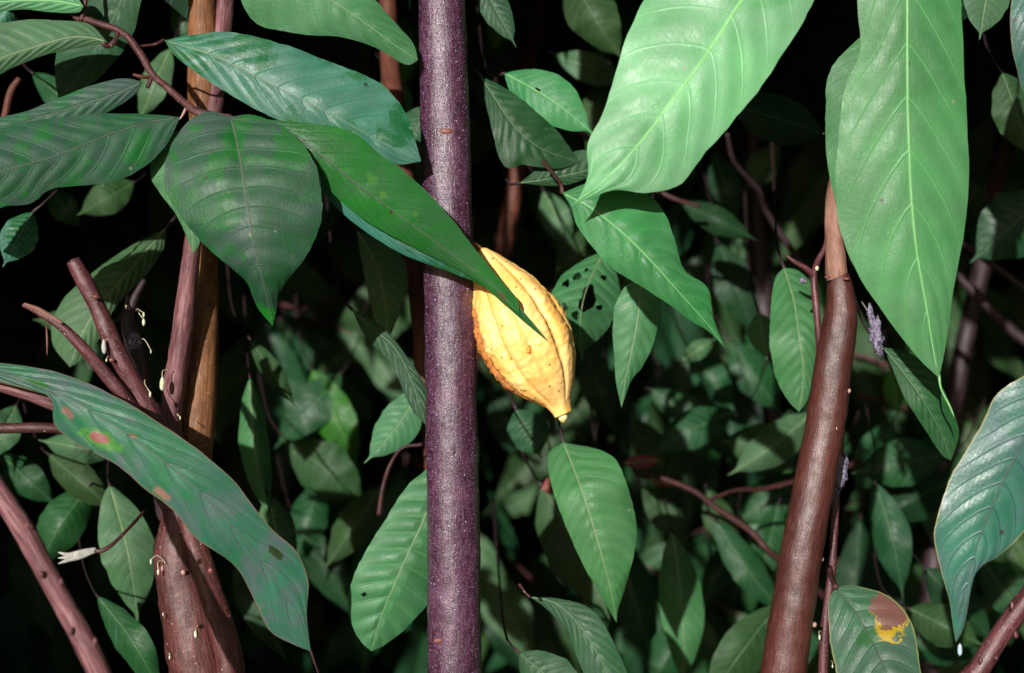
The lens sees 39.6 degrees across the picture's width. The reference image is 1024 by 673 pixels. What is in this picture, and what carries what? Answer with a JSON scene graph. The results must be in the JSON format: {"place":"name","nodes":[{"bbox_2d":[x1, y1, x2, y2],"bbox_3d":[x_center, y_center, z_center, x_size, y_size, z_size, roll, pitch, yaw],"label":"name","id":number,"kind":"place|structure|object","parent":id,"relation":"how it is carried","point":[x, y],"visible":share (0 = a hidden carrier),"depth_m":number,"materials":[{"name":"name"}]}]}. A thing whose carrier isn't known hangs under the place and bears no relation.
{"place":"outdoors","nodes":[
{"label":"outdoors","id":0,"kind":"place"},
{"bbox_2d":[366,653,391,672],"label":"ground","id":1,"kind":"structure","parent":0,"point":[376,661],"depth_m":5.75,"materials":[{"name":"black soil"}]},
{"bbox_2d":[0,104,50,554],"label":"side foliage","id":2,"kind":"object","parent":1,"relation":"on","point":[9,315],"visible":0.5,"depth_m":1.99,"materials":[{"name":"green plant"}]},
{"bbox_2d":[5,450,56,645],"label":"cacao leaf","id":3,"kind":"object","parent":2,"relation":"attached to","point":[32,598],"visible":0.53,"depth_m":1.78,"materials":[{"name":"green plant"}]},
{"bbox_2d":[0,518,85,672],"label":"leafy twig","id":4,"kind":"object","parent":2,"relation":"attached to","point":[26,646],"visible":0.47,"depth_m":2.51,"materials":[{"name":"green plant"}]},
{"bbox_2d":[21,399,105,505],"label":"cacao leaf","id":5,"kind":"object","parent":2,"relation":"attached to","point":[73,479],"visible":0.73,"depth_m":1.44,"materials":[{"name":"green plant"}]},
{"bbox_2d":[37,462,96,559],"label":"cacao leaf","id":6,"kind":"object","parent":2,"relation":"attached to","point":[63,521],"visible":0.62,"depth_m":1.44,"materials":[{"name":"green plant"}]},
{"bbox_2d":[0,459,158,628],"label":"leafy twig","id":7,"kind":"object","parent":2,"relation":"attached to","point":[132,490],"visible":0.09,"depth_m":2.60,"materials":[{"name":"green plant"}]},
{"bbox_2d":[51,214,176,366],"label":"cacao leaf","id":8,"kind":"object","parent":2,"relation":"attached to","point":[117,278],"visible":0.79,"depth_m":1.28,"materials":[{"name":"green plant"}]},
{"bbox_2d":[78,538,159,672],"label":"cacao leaf","id":9,"kind":"object","parent":2,"relation":"attached to","point":[134,646],"visible":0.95,"depth_m":1.27,"materials":[{"name":"green plant"}]},
{"bbox_2d":[98,460,154,621],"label":"cacao leaf","id":10,"kind":"object","parent":2,"relation":"attached to","point":[125,560],"visible":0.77,"depth_m":1.35,"materials":[{"name":"green plant"}]},
{"bbox_2d":[23,219,255,505],"bbox_3d":[-0.669,0.028,2.529,0.471,0.405,0.247,-17,4,0],"label":"leafy twig","id":11,"kind":"object","parent":2,"relation":"attached to","point":[157,298],"visible":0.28,"depth_m":2.46,"materials":[{"name":"green plant"}]},
{"bbox_2d":[0,363,310,650],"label":"cacao leaf","id":12,"kind":"object","parent":2,"relation":"attached to","point":[202,496],"visible":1,"depth_m":1.10,"materials":[{"name":"green leaf"}]},
{"bbox_2d":[238,295,271,513],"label":"cacao leaf","id":13,"kind":"object","parent":2,"relation":"attached to","point":[253,443],"visible":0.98,"depth_m":1.39,"materials":[{"name":"green plant"}]},
{"bbox_2d":[257,372,361,500],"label":"cacao leaf","id":14,"kind":"object","parent":2,"relation":"attached to","point":[325,470],"visible":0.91,"depth_m":1.73,"materials":[{"name":"green plant"}]},
{"bbox_2d":[274,441,350,610],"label":"cacao leaf","id":15,"kind":"object","parent":2,"relation":"attached to","point":[331,582],"visible":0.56,"depth_m":1.90,"materials":[{"name":"green plant"}]},
{"bbox_2d":[215,296,412,489],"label":"leafy twig","id":16,"kind":"object","parent":2,"relation":"attached to","point":[232,379],"visible":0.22,"depth_m":2.47,"materials":[{"name":"green plant"}]},
{"bbox_2d":[274,299,368,448],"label":"cacao leaf","id":17,"kind":"object","parent":2,"relation":"attached to","point":[311,412],"visible":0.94,"depth_m":1.89,"materials":[{"name":"green plant"}]},
{"bbox_2d":[294,290,360,472],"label":"cacao leaf","id":18,"kind":"object","parent":2,"relation":"attached to","point":[340,427],"visible":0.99,"depth_m":1.90,"materials":[{"name":"green plant"}]},
{"bbox_2d":[250,299,413,463],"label":"leafy twig","id":19,"kind":"object","parent":2,"relation":"attached to","point":[372,370],"visible":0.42,"depth_m":2.46,"materials":[{"name":"green plant"}]},
{"bbox_2d":[329,55,407,334],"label":"cacao leaf","id":20,"kind":"object","parent":2,"relation":"attached to","point":[385,272],"visible":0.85,"depth_m":1.33,"materials":[{"name":"green plant"}]},
{"bbox_2d":[325,196,425,424],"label":"cacao leaf","id":21,"kind":"object","parent":2,"relation":"attached to","point":[382,341],"visible":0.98,"depth_m":1.25,"materials":[{"name":"green plant"}]},
{"bbox_2d":[150,0,244,672],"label":"cacao tree","id":22,"kind":"object","parent":1,"relation":"on","point":[200,633],"visible":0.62,"depth_m":1.17,"materials":[{"name":"brown plant"}]},
{"bbox_2d":[67,257,169,428],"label":"cut branch","id":23,"kind":"object","parent":22,"relation":"attached to","point":[126,371],"visible":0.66,"depth_m":1.13,"materials":[{"name":"red plant"}]},
{"bbox_2d":[379,0,425,470],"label":"background tree","id":24,"kind":"object","parent":1,"relation":"on","point":[390,75],"visible":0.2,"depth_m":1.39,"materials":[{"name":"orange plant"}]},
{"bbox_2d":[323,452,394,570],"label":"cacao leaf","id":25,"kind":"object","parent":24,"relation":"attached to","point":[353,527],"visible":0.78,"depth_m":1.62,"materials":[{"name":"green plant"}]},
{"bbox_2d":[364,216,476,462],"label":"cacao leaf","id":26,"kind":"object","parent":24,"relation":"attached to","point":[397,426],"visible":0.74,"depth_m":1.33,"materials":[{"name":"green leaf"}]},
{"bbox_2d":[418,0,481,672],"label":"cacao tree","id":27,"kind":"object","parent":1,"relation":"on","point":[453,559],"visible":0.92,"depth_m":1.17,"materials":[{"name":"purple plant"}]},
{"bbox_2d":[0,0,543,337],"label":"leafy branch","id":28,"kind":"object","parent":27,"relation":"attached to","point":[241,195],"visible":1,"depth_m":1.11,"materials":[{"name":"green plant"}]},
{"bbox_2d":[0,474,111,672],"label":"knobbly branch","id":29,"kind":"object","parent":28,"relation":"attached to","point":[68,612],"visible":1,"depth_m":0.94,"materials":[{"name":"brown plant"}]},
{"bbox_2d":[348,469,427,650],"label":"cacao leaf","id":30,"kind":"object","parent":27,"relation":"attached to","point":[390,576],"visible":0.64,"depth_m":1.19,"materials":[{"name":"green leaf"}]},
{"bbox_2d":[472,241,575,422],"bbox_3d":[0.009,-0.006,1.177,0.082,0.154,0.083,0,0,-39],"label":"cacao pod","id":31,"kind":"object","parent":27,"relation":"hanging from","point":[521,358],"visible":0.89,"depth_m":1.15,"materials":[{"name":"yellow plant"}]},
{"bbox_2d":[518,583,626,672],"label":"cacao leaf","id":32,"kind":"object","parent":27,"relation":"attached to","point":[595,649],"visible":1,"depth_m":1.22,"materials":[{"name":"green plant"}]},
{"bbox_2d":[575,131,699,208],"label":"background twig","id":33,"kind":"object","parent":27,"relation":"attached to","point":[584,135],"visible":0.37,"depth_m":1.61,"materials":[{"name":"brown wood"}]},
{"bbox_2d":[613,192,661,407],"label":"cacao leaf","id":34,"kind":"object","parent":33,"relation":"hanging from","point":[637,312],"visible":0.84,"depth_m":1.25,"materials":[{"name":"green leaf"}]},
{"bbox_2d":[476,0,545,372],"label":"background tree","id":35,"kind":"object","parent":1,"relation":"on","point":[531,47],"visible":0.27,"depth_m":2.04,"materials":[{"name":"orange plant"}]},
{"bbox_2d":[511,392,609,619],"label":"cacao leaf","id":36,"kind":"object","parent":35,"relation":"attached to","point":[563,559],"visible":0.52,"depth_m":1.56,"materials":[{"name":"green plant"}]},
{"bbox_2d":[600,446,657,651],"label":"cacao leaf","id":37,"kind":"object","parent":35,"relation":"attached to","point":[637,612],"visible":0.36,"depth_m":1.90,"materials":[{"name":"green plant"}]},
{"bbox_2d":[603,342,688,498],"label":"cacao leaf","id":38,"kind":"object","parent":35,"relation":"attached to","point":[643,438],"visible":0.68,"depth_m":1.96,"materials":[{"name":"green plant"}]},
{"bbox_2d":[0,0,1023,672],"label":"thicket","id":39,"kind":"object","parent":1,"relation":"on","point":[518,542],"visible":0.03,"depth_m":3.37,"materials":[{"name":"green plant"}]},
{"bbox_2d":[0,226,76,336],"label":"leafy twig","id":40,"kind":"object","parent":39,"relation":"attached to","point":[27,266],"visible":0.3,"depth_m":3.12,"materials":[{"name":"green plant"}]},
{"bbox_2d":[32,165,242,354],"bbox_3d":[-0.740,-0.159,3.026,0.552,0.474,0.289,17,13,0],"label":"leafy twig","id":41,"kind":"object","parent":39,"relation":"attached to","point":[137,205],"visible":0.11,"depth_m":2.94,"materials":[{"name":"green plant"}]},
{"bbox_2d":[39,214,346,407],"bbox_3d":[-0.543,-0.046,2.622,0.525,0.465,0.238,-15,10,-14],"label":"leafy twig","id":42,"kind":"object","parent":39,"relation":"attached to","point":[309,284],"visible":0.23,"depth_m":2.56,"materials":[{"name":"green plant"}]},
{"bbox_2d":[236,212,412,343],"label":"leafy twig","id":43,"kind":"object","parent":39,"relation":"attached to","point":[347,256],"visible":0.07,"depth_m":2.66,"materials":[{"name":"green plant"}]},
{"bbox_2d":[351,451,535,672],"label":"leafy twig","id":44,"kind":"object","parent":39,"relation":"attached to","point":[518,619],"visible":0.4,"depth_m":2.68,"materials":[{"name":"green plant"}]},
{"bbox_2d":[314,542,582,672],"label":"leafy twig","id":45,"kind":"object","parent":39,"relation":"attached to","point":[551,635],"visible":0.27,"depth_m":2.79,"materials":[{"name":"green plant"}]},
{"bbox_2d":[9,0,1000,22],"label":"canopy","id":46,"kind":"object","parent":39,"relation":"attached to","point":[29,14],"depth_m":1.86,"materials":[{"name":"green plant"}]},
{"bbox_2d":[0,54,149,247],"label":"leafy twig","id":47,"kind":"object","parent":46,"relation":"attached to","point":[27,96],"visible":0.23,"depth_m":2.76,"materials":[{"name":"green plant"}]},
{"bbox_2d":[222,0,519,113],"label":"leafy twig","id":48,"kind":"object","parent":46,"relation":"attached to","point":[353,55],"visible":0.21,"depth_m":2.36,"materials":[{"name":"green plant"}]},
{"bbox_2d":[319,199,594,409],"bbox_3d":[-0.109,-0.049,2.503,0.489,0.396,0.242,0,0,-35],"label":"leafy twig","id":49,"kind":"object","parent":46,"relation":"attached to","point":[337,355],"visible":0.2,"depth_m":2.49,"materials":[{"name":"green plant"}]},
{"bbox_2d":[349,80,598,308],"bbox_3d":[-0.055,-0.356,2.563,0.555,0.477,0.291,14,9,0],"label":"leafy twig","id":50,"kind":"object","parent":46,"relation":"attached to","point":[482,144],"visible":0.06,"depth_m":2.48,"materials":[{"name":"green plant"}]},
{"bbox_2d":[15,0,967,40],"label":"canopy","id":51,"kind":"object","parent":46,"relation":"hanging from","point":[180,7],"visible":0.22,"depth_m":1.36,"materials":[{"name":"green plant"}]},
{"bbox_2d":[241,0,417,64],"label":"cacao leaf","id":52,"kind":"object","parent":51,"relation":"attached to","point":[371,23],"visible":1,"depth_m":1.15,"materials":[{"name":"green leaf"}]},
{"bbox_2d":[465,18,578,168],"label":"cacao leaf","id":53,"kind":"object","parent":51,"relation":"attached to","point":[524,132],"visible":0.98,"depth_m":1.22,"materials":[{"name":"green plant"}]},
{"bbox_2d":[476,0,591,133],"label":"cacao leaf","id":54,"kind":"object","parent":51,"relation":"attached to","point":[555,101],"visible":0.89,"depth_m":1.26,"materials":[{"name":"green plant"}]},
{"bbox_2d":[551,253,619,361],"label":"cacao leaf","id":55,"kind":"object","parent":51,"relation":"attached to","point":[590,327],"visible":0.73,"depth_m":1.34,"materials":[{"name":"green leaf"}]},
{"bbox_2d":[562,0,620,57],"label":"cacao leaf","id":56,"kind":"object","parent":51,"relation":"hanging from","point":[596,23],"visible":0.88,"depth_m":1.50,"materials":[{"name":"green plant"}]},
{"bbox_2d":[566,279,616,436],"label":"cacao leaf","id":57,"kind":"object","parent":51,"relation":"attached to","point":[596,381],"visible":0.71,"depth_m":1.90,"materials":[{"name":"green plant"}]},
{"bbox_2d":[570,0,813,205],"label":"cacao leaf","id":58,"kind":"object","parent":51,"relation":"attached to","point":[690,77],"visible":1,"depth_m":1.04,"materials":[{"name":"green plant"}]},
{"bbox_2d":[702,163,757,326],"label":"cacao leaf","id":59,"kind":"object","parent":51,"relation":"attached to","point":[730,277],"visible":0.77,"depth_m":1.90,"materials":[{"name":"green plant"}]},
{"bbox_2d":[836,0,968,377],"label":"cacao leaf","id":60,"kind":"object","parent":51,"relation":"attached to","point":[902,172],"visible":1,"depth_m":1.07,"materials":[{"name":"green plant"}]},
{"bbox_2d":[982,32,1023,149],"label":"cacao leaf","id":61,"kind":"object","parent":51,"relation":"attached to","point":[1007,112],"visible":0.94,"depth_m":1.32,"materials":[{"name":"green plant"}]},
{"bbox_2d":[524,139,776,335],"bbox_3d":[0.222,-0.199,2.495,0.220,0.532,0.545,0,0,-40],"label":"leafy twig","id":62,"kind":"object","parent":46,"relation":"attached to","point":[683,224],"visible":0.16,"depth_m":2.47,"materials":[{"name":"green plant"}]},
{"bbox_2d":[572,195,903,436],"bbox_3d":[0.404,-0.038,2.591,0.585,0.469,0.299,-1,9,0],"label":"leafy twig","id":63,"kind":"object","parent":46,"relation":"attached to","point":[670,347],"visible":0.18,"depth_m":2.53,"materials":[{"name":"green plant"}]},
{"bbox_2d":[725,133,804,269],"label":"background twig","id":64,"kind":"object","parent":46,"relation":"attached to","point":[788,245],"visible":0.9,"depth_m":1.74,"materials":[{"name":"brown wood"}]},
{"bbox_2d":[769,142,815,411],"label":"cacao leaf","id":65,"kind":"object","parent":64,"relation":"attached to","point":[792,344],"visible":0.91,"depth_m":1.28,"materials":[{"name":"green leaf"}]},
{"bbox_2d":[736,92,824,145],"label":"cacao leaf","id":66,"kind":"object","parent":46,"relation":"attached to","point":[777,118],"visible":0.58,"depth_m":1.27,"materials":[{"name":"green plant"}]},
{"bbox_2d":[797,0,1011,158],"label":"leafy twig","id":67,"kind":"object","parent":46,"relation":"attached to","point":[827,49],"visible":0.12,"depth_m":2.60,"materials":[{"name":"green plant"}]},
{"bbox_2d":[828,0,1012,88],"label":"leafy twig","id":68,"kind":"object","parent":46,"relation":"attached to","point":[851,31],"visible":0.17,"depth_m":2.33,"materials":[{"name":"green plant"}]},
{"bbox_2d":[480,442,675,621],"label":"leafy twig","id":69,"kind":"object","parent":39,"relation":"attached to","point":[525,501],"visible":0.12,"depth_m":2.98,"materials":[{"name":"green plant"}]},
{"bbox_2d":[483,365,764,545],"bbox_3d":[0.253,0.212,2.868,0.599,0.464,0.240,0,0,10],"label":"leafy twig","id":70,"kind":"object","parent":39,"relation":"attached to","point":[576,426],"visible":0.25,"depth_m":2.81,"materials":[{"name":"green plant"}]},
{"bbox_2d":[577,527,756,626],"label":"leafy twig","id":71,"kind":"object","parent":39,"relation":"attached to","point":[734,596],"visible":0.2,"depth_m":2.72,"materials":[{"name":"green plant"}]},
{"bbox_2d":[621,566,817,672],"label":"leafy twig","id":72,"kind":"object","parent":39,"relation":"attached to","point":[716,628],"visible":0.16,"depth_m":2.51,"materials":[{"name":"green plant"}]},
{"bbox_2d":[692,85,822,252],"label":"leafy twig","id":73,"kind":"object","parent":39,"relation":"attached to","point":[789,154],"visible":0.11,"depth_m":2.73,"materials":[{"name":"green plant"}]},
{"bbox_2d":[761,0,844,147],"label":"leafy twig","id":74,"kind":"object","parent":39,"relation":"attached to","point":[791,65],"visible":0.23,"depth_m":2.78,"materials":[{"name":"green plant"}]},
{"bbox_2d":[743,125,786,521],"bbox_3d":[0.400,0.193,2.297,0.054,2.353,0.237,0,0,-15],"label":"background tree","id":75,"kind":"object","parent":1,"relation":"on","point":[759,248],"visible":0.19,"depth_m":2.28,"materials":[{"name":"brown plant"}]},
{"bbox_2d":[769,15,1023,268],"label":"leafy twig","id":76,"kind":"object","parent":75,"relation":"attached to","point":[801,219],"visible":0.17,"depth_m":2.32,"materials":[{"name":"green plant"}]},
{"bbox_2d":[759,178,857,672],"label":"cacao tree","id":77,"kind":"object","parent":1,"relation":"on","point":[791,624],"visible":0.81,"depth_m":1.14,"materials":[{"name":"red plant"}]},
{"bbox_2d":[548,254,636,622],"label":"cacao leaf","id":78,"kind":"object","parent":77,"relation":"attached to","point":[592,496],"visible":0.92,"depth_m":1.26,"materials":[{"name":"green leaf"}]},
{"bbox_2d":[541,159,723,345],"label":"cacao leaf","id":79,"kind":"object","parent":77,"relation":"attached to","point":[628,235],"visible":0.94,"depth_m":1.08,"materials":[{"name":"green plant"}]},
{"bbox_2d":[825,37,860,201],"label":"cacao leaf","id":80,"kind":"object","parent":77,"relation":"attached to","point":[842,69],"visible":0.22,"depth_m":1.10,"materials":[{"name":"green plant"}]},
{"bbox_2d":[826,565,920,672],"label":"cacao leaf","id":81,"kind":"object","parent":77,"relation":"attached to","point":[871,631],"visible":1,"depth_m":1.14,"materials":[{"name":"green plant"}]},
{"bbox_2d":[848,254,958,459],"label":"cacao leaf","id":82,"kind":"object","parent":77,"relation":"attached to","point":[917,380],"visible":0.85,"depth_m":1.17,"materials":[{"name":"green leaf"}]},
{"bbox_2d":[959,585,1023,672],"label":"knobbly branch","id":83,"kind":"object","parent":77,"relation":"attached to","point":[999,636],"visible":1,"depth_m":1.09,"materials":[{"name":"red plant"}]},
{"bbox_2d":[818,433,848,672],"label":"slender branch","id":84,"kind":"object","parent":1,"relation":"on","point":[841,479],"visible":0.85,"depth_m":1.20,"materials":[{"name":"red plant"}]},
{"bbox_2d":[917,55,1018,672],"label":"background tree","id":85,"kind":"object","parent":1,"relation":"on","point":[959,367],"visible":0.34,"depth_m":2.07,"materials":[{"name":"brown plant"}]},
{"bbox_2d":[967,115,1023,176],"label":"foliage","id":86,"kind":"object","parent":1,"relation":"on","point":[981,138],"visible":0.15,"depth_m":2.28,"materials":[{"name":"green plant"}]},
{"bbox_2d":[706,264,782,416],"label":"cacao leaf","id":87,"kind":"object","parent":86,"relation":"attached to","point":[746,363],"visible":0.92,"depth_m":2.01,"materials":[{"name":"green leaf"}]},
{"bbox_2d":[727,413,806,475],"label":"cacao leaf","id":88,"kind":"object","parent":86,"relation":"attached to","point":[775,443],"visible":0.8,"depth_m":1.67,"materials":[{"name":"green plant"}]},
{"bbox_2d":[716,409,860,473],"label":"cacao leaf","id":89,"kind":"object","parent":86,"relation":"attached to","point":[737,442],"visible":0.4,"depth_m":1.73,"materials":[{"name":"green plant"}]},
{"bbox_2d":[837,437,874,589],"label":"cacao leaf","id":90,"kind":"object","parent":86,"relation":"attached to","point":[856,567],"visible":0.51,"depth_m":1.96,"materials":[{"name":"green plant"}]},
{"bbox_2d":[864,401,911,600],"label":"cacao leaf","id":91,"kind":"object","parent":86,"relation":"attached to","point":[890,532],"visible":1,"depth_m":1.56,"materials":[{"name":"green plant"}]},
{"bbox_2d":[793,352,1023,569],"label":"leafy twig","id":92,"kind":"object","parent":86,"relation":"attached to","point":[878,416],"visible":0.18,"depth_m":2.45,"materials":[{"name":"green plant"}]},
{"bbox_2d":[851,398,985,486],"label":"cacao leaf","id":93,"kind":"object","parent":86,"relation":"attached to","point":[903,461],"visible":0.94,"depth_m":1.67,"materials":[{"name":"green plant"}]},
{"bbox_2d":[889,472,950,522],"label":"cacao leaf","id":94,"kind":"object","parent":86,"relation":"attached to","point":[921,500],"visible":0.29,"depth_m":1.73,"materials":[{"name":"green plant"}]},
{"bbox_2d":[871,544,980,647],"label":"cacao leaf","id":95,"kind":"object","parent":86,"relation":"attached to","point":[933,623],"visible":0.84,"depth_m":1.45,"materials":[{"name":"green plant"}]},
{"bbox_2d":[903,224,1023,437],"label":"leafy twig","id":96,"kind":"object","parent":86,"relation":"attached to","point":[999,350],"visible":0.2,"depth_m":2.72,"materials":[{"name":"green plant"}]},
{"bbox_2d":[934,376,1023,640],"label":"cacao leaf","id":97,"kind":"object","parent":86,"relation":"attached to","point":[979,524],"visible":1,"depth_m":1.05,"materials":[{"name":"green plant"}]},
{"bbox_2d":[970,190,1023,262],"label":"cacao leaf","id":98,"kind":"object","parent":86,"relation":"attached to","point":[1000,231],"visible":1,"depth_m":1.55,"materials":[{"name":"green plant"}]},
{"bbox_2d":[649,352,769,455],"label":"cacao leaf","id":99,"kind":"object","parent":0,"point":[694,428],"visible":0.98,"depth_m":1.73,"materials":[{"name":"green plant"}]},
{"bbox_2d":[644,470,824,599],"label":"background twig","id":100,"kind":"object","parent":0,"point":[755,535],"visible":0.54,"depth_m":1.54,"materials":[{"name":"brown wood"}]},
{"bbox_2d":[658,453,704,672],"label":"cacao leaf","id":101,"kind":"object","parent":100,"relation":"attached to","point":[681,605],"visible":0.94,"depth_m":1.56,"materials":[{"name":"green plant"}]},
{"bbox_2d":[690,450,773,605],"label":"cacao leaf","id":102,"kind":"object","parent":100,"relation":"attached to","point":[743,563],"visible":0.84,"depth_m":1.73,"materials":[{"name":"green leaf"}]},
{"bbox_2d":[710,605,770,672],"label":"cacao leaf","id":103,"kind":"object","parent":100,"relation":"attached to","point":[740,649],"visible":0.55,"depth_m":1.50,"materials":[{"name":"green leaf"}]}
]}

